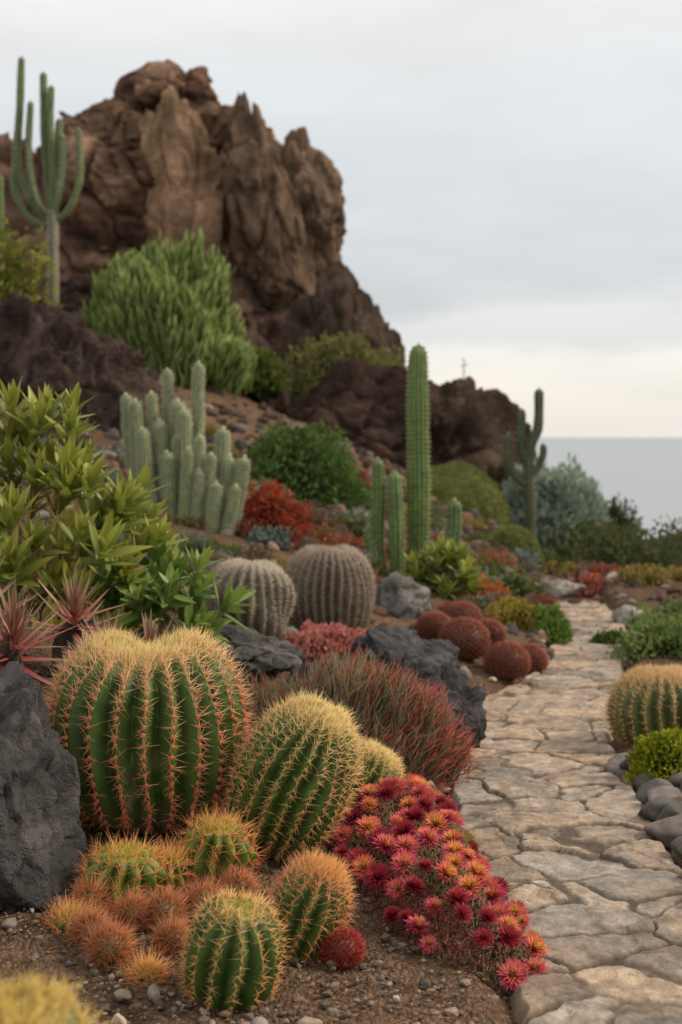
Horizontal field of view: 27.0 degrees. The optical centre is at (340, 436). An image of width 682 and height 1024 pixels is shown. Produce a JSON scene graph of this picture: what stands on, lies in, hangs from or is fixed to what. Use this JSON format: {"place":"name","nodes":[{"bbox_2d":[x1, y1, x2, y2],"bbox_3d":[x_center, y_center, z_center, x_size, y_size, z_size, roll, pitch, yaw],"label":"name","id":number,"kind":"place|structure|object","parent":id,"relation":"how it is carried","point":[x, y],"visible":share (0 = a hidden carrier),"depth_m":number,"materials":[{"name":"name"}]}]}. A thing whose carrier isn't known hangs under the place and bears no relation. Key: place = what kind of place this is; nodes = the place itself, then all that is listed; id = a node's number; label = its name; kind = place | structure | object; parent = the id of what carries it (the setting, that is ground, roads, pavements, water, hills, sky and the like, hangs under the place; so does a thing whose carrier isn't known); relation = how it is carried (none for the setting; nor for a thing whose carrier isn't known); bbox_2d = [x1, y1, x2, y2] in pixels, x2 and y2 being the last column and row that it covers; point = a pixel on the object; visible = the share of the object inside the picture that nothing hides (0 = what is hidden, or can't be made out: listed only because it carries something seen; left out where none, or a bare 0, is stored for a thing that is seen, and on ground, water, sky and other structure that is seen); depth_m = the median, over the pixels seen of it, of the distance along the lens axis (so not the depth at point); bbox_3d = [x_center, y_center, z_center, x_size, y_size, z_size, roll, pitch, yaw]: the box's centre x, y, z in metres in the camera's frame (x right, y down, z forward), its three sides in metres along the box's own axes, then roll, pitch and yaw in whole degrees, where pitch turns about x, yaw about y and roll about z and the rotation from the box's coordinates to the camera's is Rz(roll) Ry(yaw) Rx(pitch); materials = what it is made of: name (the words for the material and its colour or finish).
{"place":"outdoors","nodes":[
{"label":"outdoors","id":0,"kind":"place"},
{"bbox_2d":[0,296,681,1023],"bbox_3d":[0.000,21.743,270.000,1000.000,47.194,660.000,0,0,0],"label":"ground","id":1,"kind":"structure","parent":0,"point":[372,932],"depth_m":2.99,"materials":[{"name":"soil"}]},
{"bbox_2d":[0,175,4,288],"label":"candelabra cactus","id":2,"kind":"object","parent":1,"relation":"on","point":[2,185],"visible":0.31,"depth_m":16.27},
{"bbox_2d":[0,635,23,669],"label":"bed stone","id":3,"kind":"object","parent":1,"relation":"on","point":[7,652],"visible":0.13,"depth_m":4.11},
{"bbox_2d":[0,213,63,308],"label":"airy shrub","id":4,"kind":"object","parent":1,"relation":"on","point":[9,281],"visible":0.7,"depth_m":14.97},
{"bbox_2d":[0,578,81,685],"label":"red bromeliad","id":5,"kind":"object","parent":1,"relation":"on","point":[14,625],"visible":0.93,"depth_m":4.11,"materials":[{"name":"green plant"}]},
{"bbox_2d":[0,661,87,912],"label":"dark boulder","id":6,"kind":"object","parent":1,"relation":"on","point":[42,836],"visible":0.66,"depth_m":3.29,"materials":[{"name":"stone"}]},
{"bbox_2d":[10,56,83,305],"bbox_3d":[-3.307,-2.615,15.997,0.844,3.348,0.297,0,0,-13],"label":"candelabra cactus","id":7,"kind":"object","parent":1,"relation":"on","point":[53,148],"visible":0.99,"depth_m":15.97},
{"bbox_2d":[0,964,113,1023],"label":"barrel cactus","id":8,"kind":"object","parent":1,"relation":"on","point":[26,1004],"visible":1,"depth_m":1.63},
{"bbox_2d":[23,273,94,314],"bbox_3d":[-3.082,-1.305,16.682,1.675,1.180,1.433,0,0,0],"label":"brown boulder","id":9,"kind":"object","parent":1,"relation":"on","point":[74,290],"visible":0.13,"depth_m":16.29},
{"bbox_2d":[30,418,99,452],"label":"brown boulder","id":10,"kind":"object","parent":1,"relation":"on","point":[45,434],"visible":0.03,"depth_m":10.96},
{"bbox_2d":[33,887,108,935],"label":"golden spined cactus","id":11,"kind":"object","parent":1,"relation":"on","point":[60,914],"visible":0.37,"depth_m":3.13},
{"bbox_2d":[48,618,94,686],"bbox_3d":[-0.825,0.789,4.452,0.125,0.447,0.167,0,0,22],"label":"bed stone","id":12,"kind":"object","parent":1,"relation":"on","point":[63,639],"visible":0.16,"depth_m":4.40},
{"bbox_2d":[21,567,135,646],"bbox_3d":[-0.844,0.525,4.419,0.328,0.260,0.357,0,0,32],"label":"red bromeliad","id":13,"kind":"object","parent":1,"relation":"on","point":[75,613],"visible":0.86,"depth_m":4.42,"materials":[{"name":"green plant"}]},
{"bbox_2d":[0,291,161,407],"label":"brown boulder","id":14,"kind":"object","parent":1,"relation":"on","point":[57,349],"visible":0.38,"depth_m":12.67,"materials":[{"name":"stone"}]},
{"bbox_2d":[58,896,117,949],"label":"orange spined cactus","id":15,"kind":"object","parent":1,"relation":"on","point":[81,922],"visible":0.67,"depth_m":3.05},
{"bbox_2d":[62,869,117,915],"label":"orange spined cactus","id":16,"kind":"object","parent":1,"relation":"on","point":[93,893],"visible":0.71,"depth_m":3.19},
{"bbox_2d":[0,376,188,642],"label":"leafy bush","id":17,"kind":"object","parent":1,"relation":"on","point":[67,472],"visible":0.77,"depth_m":5.10,"materials":[{"name":"green plant"}]},
{"bbox_2d":[56,609,145,666],"bbox_3d":[-0.703,0.620,4.256,0.320,0.237,0.325,0,0,0],"label":"red bromeliad","id":18,"kind":"object","parent":1,"relation":"on","point":[105,624],"visible":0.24,"depth_m":4.23,"materials":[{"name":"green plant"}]},
{"bbox_2d":[72,912,143,975],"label":"orange spined cactus","id":19,"kind":"object","parent":1,"relation":"on","point":[111,944],"visible":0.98,"depth_m":2.96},
{"bbox_2d":[56,378,162,438],"bbox_3d":[-2.017,0.065,12.982,1.458,1.241,1.146,0,0,24],"label":"brown boulder","id":20,"kind":"object","parent":1,"relation":"on","point":[103,405],"visible":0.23,"depth_m":12.55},
{"bbox_2d":[69,829,179,909],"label":"golden spined cactus","id":21,"kind":"object","parent":1,"relation":"on","point":[128,864],"visible":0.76,"depth_m":3.25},
{"bbox_2d":[103,882,156,934],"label":"orange spined cactus","id":22,"kind":"object","parent":1,"relation":"on","point":[130,908],"visible":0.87,"depth_m":3.12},
{"bbox_2d":[114,939,179,991],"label":"golden spined cactus","id":23,"kind":"object","parent":1,"relation":"on","point":[141,972],"visible":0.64,"depth_m":2.90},
{"bbox_2d":[120,610,173,646],"bbox_3d":[-0.588,0.646,4.442,0.267,0.219,0.271,0,0,-19],"label":"red bromeliad","id":24,"kind":"object","parent":1,"relation":"on","point":[150,632],"visible":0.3,"depth_m":4.46,"materials":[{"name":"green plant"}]},
{"bbox_2d":[42,622,258,840],"bbox_3d":[-0.516,0.756,3.763,0.616,0.543,0.582,0,0,0],"label":"barrel cactus","id":25,"kind":"object","parent":1,"relation":"on","point":[149,735],"visible":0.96,"depth_m":3.58,"materials":[{"name":"plant"}]},
{"bbox_2d":[73,226,258,396],"bbox_3d":[-2.021,-1.111,16.026,2.166,2.542,1.947,0,0,0],"label":"pencil bush","id":26,"kind":"object","parent":1,"relation":"on","point":[167,307],"visible":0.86,"depth_m":15.47,"materials":[{"name":"plant"}]},
{"bbox_2d":[137,882,194,931],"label":"orange spined cactus","id":27,"kind":"object","parent":1,"relation":"on","point":[165,902],"visible":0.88,"depth_m":3.13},
{"bbox_2d":[142,906,191,957],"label":"orange spined cactus","id":28,"kind":"object","parent":1,"relation":"on","point":[168,937],"visible":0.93,"depth_m":3.02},
{"bbox_2d":[81,534,258,654],"bbox_3d":[-0.636,0.664,5.117,0.683,0.624,0.480,0,0,0],"label":"leafy bush","id":29,"kind":"object","parent":1,"relation":"on","point":[158,596],"visible":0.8,"depth_m":5.08,"materials":[{"name":"green plant"}]},
{"bbox_2d":[0,59,346,363],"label":"rock formation","id":30,"kind":"object","parent":1,"relation":"on","point":[172,149],"visible":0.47,"depth_m":23.68,"materials":[{"name":"stone"}]},
{"bbox_2d":[149,833,208,893],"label":"golden spined cactus","id":31,"kind":"object","parent":1,"relation":"on","point":[182,869],"visible":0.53,"depth_m":3.33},
{"bbox_2d":[119,360,250,535],"bbox_3d":[-0.998,0.119,9.086,0.877,1.243,0.491,0,0,0],"label":"silver torch cactus","id":32,"kind":"object","parent":1,"relation":"on","point":[160,446],"visible":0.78,"depth_m":8.99,"materials":[{"name":"plant"}]},
{"bbox_2d":[171,513,206,527],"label":"groundcover succulent","id":33,"kind":"object","parent":1,"relation":"on","point":[190,523],"visible":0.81,"depth_m":8.90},
{"bbox_2d":[173,874,229,923],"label":"orange spined cactus","id":34,"kind":"object","parent":1,"relation":"on","point":[195,894],"visible":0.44,"depth_m":3.19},
{"bbox_2d":[174,530,228,554],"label":"groundcover succulent","id":35,"kind":"object","parent":1,"relation":"on","point":[188,546],"visible":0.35,"depth_m":8.00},
{"bbox_2d":[170,803,270,887],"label":"golden spined cactus","id":36,"kind":"object","parent":1,"relation":"on","point":[220,842],"visible":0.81,"depth_m":3.37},
{"bbox_2d":[199,538,246,556],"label":"groundcover succulent","id":37,"kind":"object","parent":1,"relation":"on","point":[231,546],"visible":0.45,"depth_m":8.02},
{"bbox_2d":[173,884,289,1016],"bbox_3d":[-0.214,1.030,2.839,0.252,0.277,0.256,0,0,0],"label":"barrel cactus","id":38,"kind":"object","parent":1,"relation":"on","point":[233,951],"visible":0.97,"depth_m":2.77,"materials":[{"name":"plant"}]},
{"bbox_2d":[218,512,258,537],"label":"groundcover succulent","id":39,"kind":"object","parent":1,"relation":"on","point":[243,531],"visible":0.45,"depth_m":8.97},
{"bbox_2d":[209,858,269,899],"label":"orange spined cactus","id":40,"kind":"object","parent":1,"relation":"on","point":[234,880],"visible":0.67,"depth_m":3.29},
{"bbox_2d":[177,624,306,684],"bbox_3d":[-0.442,0.914,5.703,0.604,0.312,0.494,0,0,0],"label":"dark boulder","id":41,"kind":"object","parent":1,"relation":"on","point":[273,656],"visible":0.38,"depth_m":5.63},
{"bbox_2d":[203,556,296,639],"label":"cushion cactus","id":42,"kind":"object","parent":1,"relation":"on","point":[273,596],"visible":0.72,"depth_m":6.17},
{"bbox_2d":[231,541,279,563],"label":"groundcover succulent","id":43,"kind":"object","parent":1,"relation":"on","point":[251,553],"visible":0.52,"depth_m":8.03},
{"bbox_2d":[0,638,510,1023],"bbox_3d":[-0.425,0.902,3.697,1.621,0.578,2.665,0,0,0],"label":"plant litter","id":44,"kind":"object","parent":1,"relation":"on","point":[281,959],"visible":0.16,"depth_m":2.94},
{"bbox_2d":[241,347,293,403],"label":"round bush","id":45,"kind":"object","parent":1,"relation":"on","point":[271,379],"visible":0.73,"depth_m":17.04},
{"bbox_2d":[245,524,299,547],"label":"groundcover succulent","id":46,"kind":"object","parent":1,"relation":"on","point":[264,538],"visible":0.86,"depth_m":8.85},
{"bbox_2d":[0,368,548,681],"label":"rubble","id":47,"kind":"object","parent":1,"relation":"on","point":[366,457],"visible":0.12,"depth_m":12.27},
{"bbox_2d":[1,640,550,1023],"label":"stones","id":48,"kind":"object","parent":1,"relation":"on","point":[8,923],"visible":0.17,"depth_m":2.83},
{"bbox_2d":[241,479,315,549],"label":"red flowering shrub","id":49,"kind":"object","parent":1,"relation":"on","point":[272,510],"visible":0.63,"depth_m":9.11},
{"bbox_2d":[218,688,368,865],"bbox_3d":[-0.120,0.866,3.619,0.395,0.469,0.351,0,0,0],"label":"barrel cactus","id":50,"kind":"object","parent":1,"relation":"on","point":[296,773],"visible":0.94,"depth_m":3.53,"materials":[{"name":"plant"}]},
{"bbox_2d":[233,419,371,510],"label":"green dome bush","id":51,"kind":"object","parent":1,"relation":"on","point":[305,469],"visible":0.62,"depth_m":11.77,"materials":[{"name":"plant"}]},
{"bbox_2d":[264,845,358,965],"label":"barrel cactus","id":52,"kind":"object","parent":1,"relation":"on","point":[311,897],"visible":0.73,"depth_m":3.02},
{"bbox_2d":[286,659,345,686],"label":"dark boulder","id":53,"kind":"object","parent":1,"relation":"on","point":[300,669],"visible":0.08,"depth_m":5.43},
{"bbox_2d":[299,499,337,530],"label":"groundcover succulent","id":54,"kind":"object","parent":1,"relation":"on","point":[325,519],"visible":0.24,"depth_m":9.86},
{"bbox_2d":[282,619,366,664],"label":"coral succulent","id":55,"kind":"object","parent":1,"relation":"on","point":[311,639],"visible":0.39,"depth_m":6.10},
{"bbox_2d":[299,521,355,547],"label":"groundcover succulent","id":56,"kind":"object","parent":1,"relation":"on","point":[321,537],"visible":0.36,"depth_m":9.13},
{"bbox_2d":[284,543,377,630],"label":"grey spined cactus","id":57,"kind":"object","parent":1,"relation":"on","point":[335,584],"visible":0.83,"depth_m":6.65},
{"bbox_2d":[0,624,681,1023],"bbox_3d":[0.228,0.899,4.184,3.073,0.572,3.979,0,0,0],"label":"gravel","id":58,"kind":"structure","parent":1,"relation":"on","point":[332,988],"depth_m":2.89,"materials":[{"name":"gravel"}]},
{"bbox_2d":[313,924,368,970],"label":"red spined cactus","id":59,"kind":"object","parent":1,"relation":"on","point":[347,946],"visible":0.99,"depth_m":2.99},
{"bbox_2d":[278,330,407,399],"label":"olive shrub","id":60,"kind":"object","parent":1,"relation":"on","point":[359,346],"visible":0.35,"depth_m":18.25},
{"bbox_2d":[281,260,406,392],"bbox_3d":[0.075,-1.019,22.049,2.008,3.288,2.133,0,0,0],"label":"brown boulder","id":61,"kind":"object","parent":1,"relation":"on","point":[340,300],"visible":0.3,"depth_m":21.36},
{"bbox_2d":[329,528,362,547],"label":"groundcover succulent","id":62,"kind":"object","parent":1,"relation":"on","point":[352,538],"visible":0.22,"depth_m":9.36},
{"bbox_2d":[330,509,384,541],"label":"groundcover succulent","id":63,"kind":"object","parent":1,"relation":"on","point":[356,528],"visible":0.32,"depth_m":9.88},
{"bbox_2d":[236,640,482,797],"bbox_3d":[0.029,1.040,4.867,0.943,0.698,0.950,0,0,40],"label":"red tipped shrub","id":64,"kind":"object","parent":1,"relation":"on","point":[409,723],"visible":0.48,"depth_m":4.69,"materials":[{"name":"plant"}]},
{"bbox_2d":[337,736,406,824],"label":"barrel cactus","id":65,"kind":"object","parent":1,"relation":"on","point":[382,762],"visible":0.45,"depth_m":3.92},
{"bbox_2d":[227,331,536,493],"bbox_3d":[-0.337,0.255,18.304,5.718,3.238,3.600,0,0,0],"label":"rock ledge","id":66,"kind":"object","parent":1,"relation":"on","point":[361,403],"visible":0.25,"depth_m":17.46,"materials":[{"name":"stone"}]},
{"bbox_2d":[363,456,406,575],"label":"columnar cactus","id":67,"kind":"object","parent":1,"relation":"on","point":[374,536],"visible":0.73,"depth_m":8.83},
{"bbox_2d":[336,625,454,681],"bbox_3d":[0.206,0.997,5.703,0.596,0.489,0.490,0,0,0],"label":"dark boulder","id":68,"kind":"object","parent":1,"relation":"on","point":[406,648],"visible":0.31,"depth_m":5.54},
{"bbox_2d":[374,571,431,618],"bbox_3d":[0.313,0.882,7.610,0.327,0.328,0.394,0,0,-34],"label":"pale boulder","id":69,"kind":"object","parent":1,"relation":"on","point":[397,594],"visible":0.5,"depth_m":7.48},
{"bbox_2d":[404,343,432,572],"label":"columnar cactus","id":70,"kind":"object","parent":1,"relation":"on","point":[418,494],"visible":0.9,"depth_m":8.95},
{"bbox_2d":[414,610,451,639],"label":"red brown cactus","id":71,"kind":"object","parent":1,"relation":"on","point":[429,625],"visible":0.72,"depth_m":6.94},
{"bbox_2d":[321,772,548,1000],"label":"ice plant flowers","id":72,"kind":"object","parent":1,"relation":"on","point":[460,865],"visible":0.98,"depth_m":3.29,"materials":[{"name":"red plant"}]},
{"bbox_2d":[422,639,460,669],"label":"dark boulder","id":73,"kind":"object","parent":1,"relation":"on","point":[445,646],"visible":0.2,"depth_m":6.18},
{"bbox_2d":[399,533,486,600],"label":"spurge bush","id":74,"kind":"object","parent":1,"relation":"on","point":[441,556],"visible":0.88,"depth_m":8.52,"materials":[{"name":"green plant"}]},
{"bbox_2d":[429,497,462,584],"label":"columnar cactus","id":75,"kind":"object","parent":1,"relation":"on","point":[453,529],"visible":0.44,"depth_m":8.75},
{"bbox_2d":[406,662,486,749],"bbox_3d":[0.320,1.058,5.225,0.443,0.442,0.328,0,0,0],"label":"dark boulder","id":76,"kind":"object","parent":1,"relation":"on","point":[469,703],"visible":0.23,"depth_m":5.21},
{"bbox_2d":[406,460,511,526],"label":"cushion plant","id":77,"kind":"object","parent":1,"relation":"on","point":[467,486],"visible":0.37,"depth_m":13.73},
{"bbox_2d":[443,600,483,621],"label":"red brown cactus","id":78,"kind":"object","parent":1,"relation":"on","point":[462,609],"visible":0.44,"depth_m":7.25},
{"bbox_2d":[436,616,491,660],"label":"red brown cactus","id":79,"kind":"object","parent":1,"relation":"on","point":[468,639],"visible":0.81,"depth_m":6.67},
{"bbox_2d":[452,593,485,613],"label":"groundcover succulent","id":80,"kind":"object","parent":1,"relation":"on","point":[473,599],"visible":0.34,"depth_m":8.24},
{"bbox_2d":[461,516,487,531],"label":"groundcover succulent","id":81,"kind":"object","parent":1,"relation":"on","point":[477,522],"visible":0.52,"depth_m":12.87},
{"bbox_2d":[457,572,516,600],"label":"orange groundcover","id":82,"kind":"object","parent":1,"relation":"on","point":[491,587],"visible":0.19,"depth_m":8.54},
{"bbox_2d":[478,616,508,646],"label":"red brown cactus","id":83,"kind":"object","parent":1,"relation":"on","point":[497,631],"visible":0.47,"depth_m":7.10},
{"bbox_2d":[475,551,516,581],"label":"groundcover succulent","id":84,"kind":"object","parent":1,"relation":"on","point":[493,566],"visible":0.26,"depth_m":9.66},
{"bbox_2d":[476,548,522,574],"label":"groundcover succulent","id":85,"kind":"object","parent":1,"relation":"on","point":[499,559],"visible":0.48,"depth_m":10.29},
{"bbox_2d":[481,640,531,681],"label":"red brown cactus","id":86,"kind":"object","parent":1,"relation":"on","point":[510,661],"visible":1,"depth_m":6.54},
{"bbox_2d":[484,594,541,631],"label":"yellow groundcover","id":87,"kind":"object","parent":1,"relation":"on","point":[507,611],"visible":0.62,"depth_m":8.00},
{"bbox_2d":[488,525,545,573],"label":"cushion plant","id":88,"kind":"object","parent":1,"relation":"on","point":[510,537],"visible":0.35,"depth_m":11.89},
{"bbox_2d":[502,387,547,535],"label":"saguaro cactus","id":89,"kind":"object","parent":1,"relation":"on","point":[526,452],"visible":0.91,"depth_m":13.97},
{"bbox_2d":[495,563,556,597],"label":"groundcover succulent","id":90,"kind":"object","parent":1,"relation":"on","point":[518,585],"visible":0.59,"depth_m":9.39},
{"bbox_2d":[512,548,542,573],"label":"groundcover succulent","id":91,"kind":"object","parent":1,"relation":"on","point":[526,557],"visible":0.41,"depth_m":11.09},
{"bbox_2d":[521,642,549,674],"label":"red brown cactus","id":92,"kind":"object","parent":1,"relation":"on","point":[538,655],"visible":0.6,"depth_m":6.89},
{"bbox_2d":[529,603,573,647],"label":"green groundcover","id":93,"kind":"object","parent":1,"relation":"on","point":[554,625],"visible":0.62,"depth_m":7.91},
{"bbox_2d":[499,452,612,565],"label":"silver shrub","id":94,"kind":"object","parent":1,"relation":"on","point":[562,498],"visible":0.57,"depth_m":16.71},
{"bbox_2d":[542,578,585,597],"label":"pale boulder","id":95,"kind":"object","parent":1,"relation":"on","point":[563,588],"visible":0.77,"depth_m":9.94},
{"bbox_2d":[491,547,681,622],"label":"rubble","id":96,"kind":"object","parent":1,"relation":"on","point":[660,597],"visible":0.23,"depth_m":9.85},
{"bbox_2d":[563,571,616,598],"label":"groundcover succulent","id":97,"kind":"object","parent":1,"relation":"on","point":[593,588],"visible":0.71,"depth_m":10.00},
{"bbox_2d":[544,515,645,564],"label":"dark bush","id":98,"kind":"object","parent":1,"relation":"on","point":[574,535],"visible":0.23,"depth_m":15.42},
{"bbox_2d":[578,561,622,574],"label":"groundcover succulent","id":99,"kind":"object","parent":1,"relation":"on","point":[603,568],"visible":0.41,"depth_m":10.94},
{"bbox_2d":[589,626,624,644],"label":"green groundcover","id":100,"kind":"object","parent":1,"relation":"on","point":[610,637],"visible":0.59,"depth_m":7.86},
{"bbox_2d":[549,518,681,571],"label":"dark bush","id":101,"kind":"object","parent":1,"relation":"on","point":[623,554],"visible":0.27,"depth_m":11.89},
{"bbox_2d":[598,492,644,547],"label":"dark bush","id":102,"kind":"object","parent":1,"relation":"on","point":[617,512],"visible":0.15,"depth_m":19.90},
{"bbox_2d":[611,605,645,625],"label":"pale boulder","id":103,"kind":"object","parent":1,"relation":"on","point":[621,614],"visible":0.5,"depth_m":8.72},
{"bbox_2d":[601,662,681,747],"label":"barrel cactus","id":104,"kind":"object","parent":1,"relation":"on","point":[645,701],"visible":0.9,"depth_m":5.18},
{"bbox_2d":[604,753,681,859],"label":"edging cobbles","id":105,"kind":"object","parent":1,"relation":"on","point":[660,799],"visible":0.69,"depth_m":4.25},
{"bbox_2d":[605,601,681,668],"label":"green groundcover","id":106,"kind":"object","parent":1,"relation":"on","point":[661,636],"visible":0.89,"depth_m":7.31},
{"bbox_2d":[606,561,680,586],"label":"groundcover succulent","id":107,"kind":"object","parent":1,"relation":"on","point":[650,576],"visible":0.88,"depth_m":10.03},
{"bbox_2d":[622,725,681,792],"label":"lime bush","id":108,"kind":"object","parent":1,"relation":"on","point":[658,754],"visible":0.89,"depth_m":4.66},
{"bbox_2d":[631,514,681,566],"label":"dark bush","id":109,"kind":"object","parent":1,"relation":"on","point":[673,526],"visible":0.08,"depth_m":12.55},
{"bbox_2d":[636,596,681,623],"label":"green groundcover","id":110,"kind":"object","parent":1,"relation":"on","point":[671,607],"visible":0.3,"depth_m":8.28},
{"bbox_2d":[0,0,681,437],"label":"sky","id":111,"kind":"structure","parent":0,"point":[510,171],"materials":[{"name":"white"}]},
{"bbox_2d":[447,600,681,1023],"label":"stone path","id":112,"kind":"structure","parent":0,"point":[580,860],"depth_m":3.95,"materials":[{"name":"stone"}]},
{"bbox_2d":[535,438,681,538],"bbox_3d":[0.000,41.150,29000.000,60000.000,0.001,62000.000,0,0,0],"label":"sea","id":113,"kind":"structure","parent":0,"point":[645,474],"depth_m":1836.59,"materials":[{"name":"grey liquid"}]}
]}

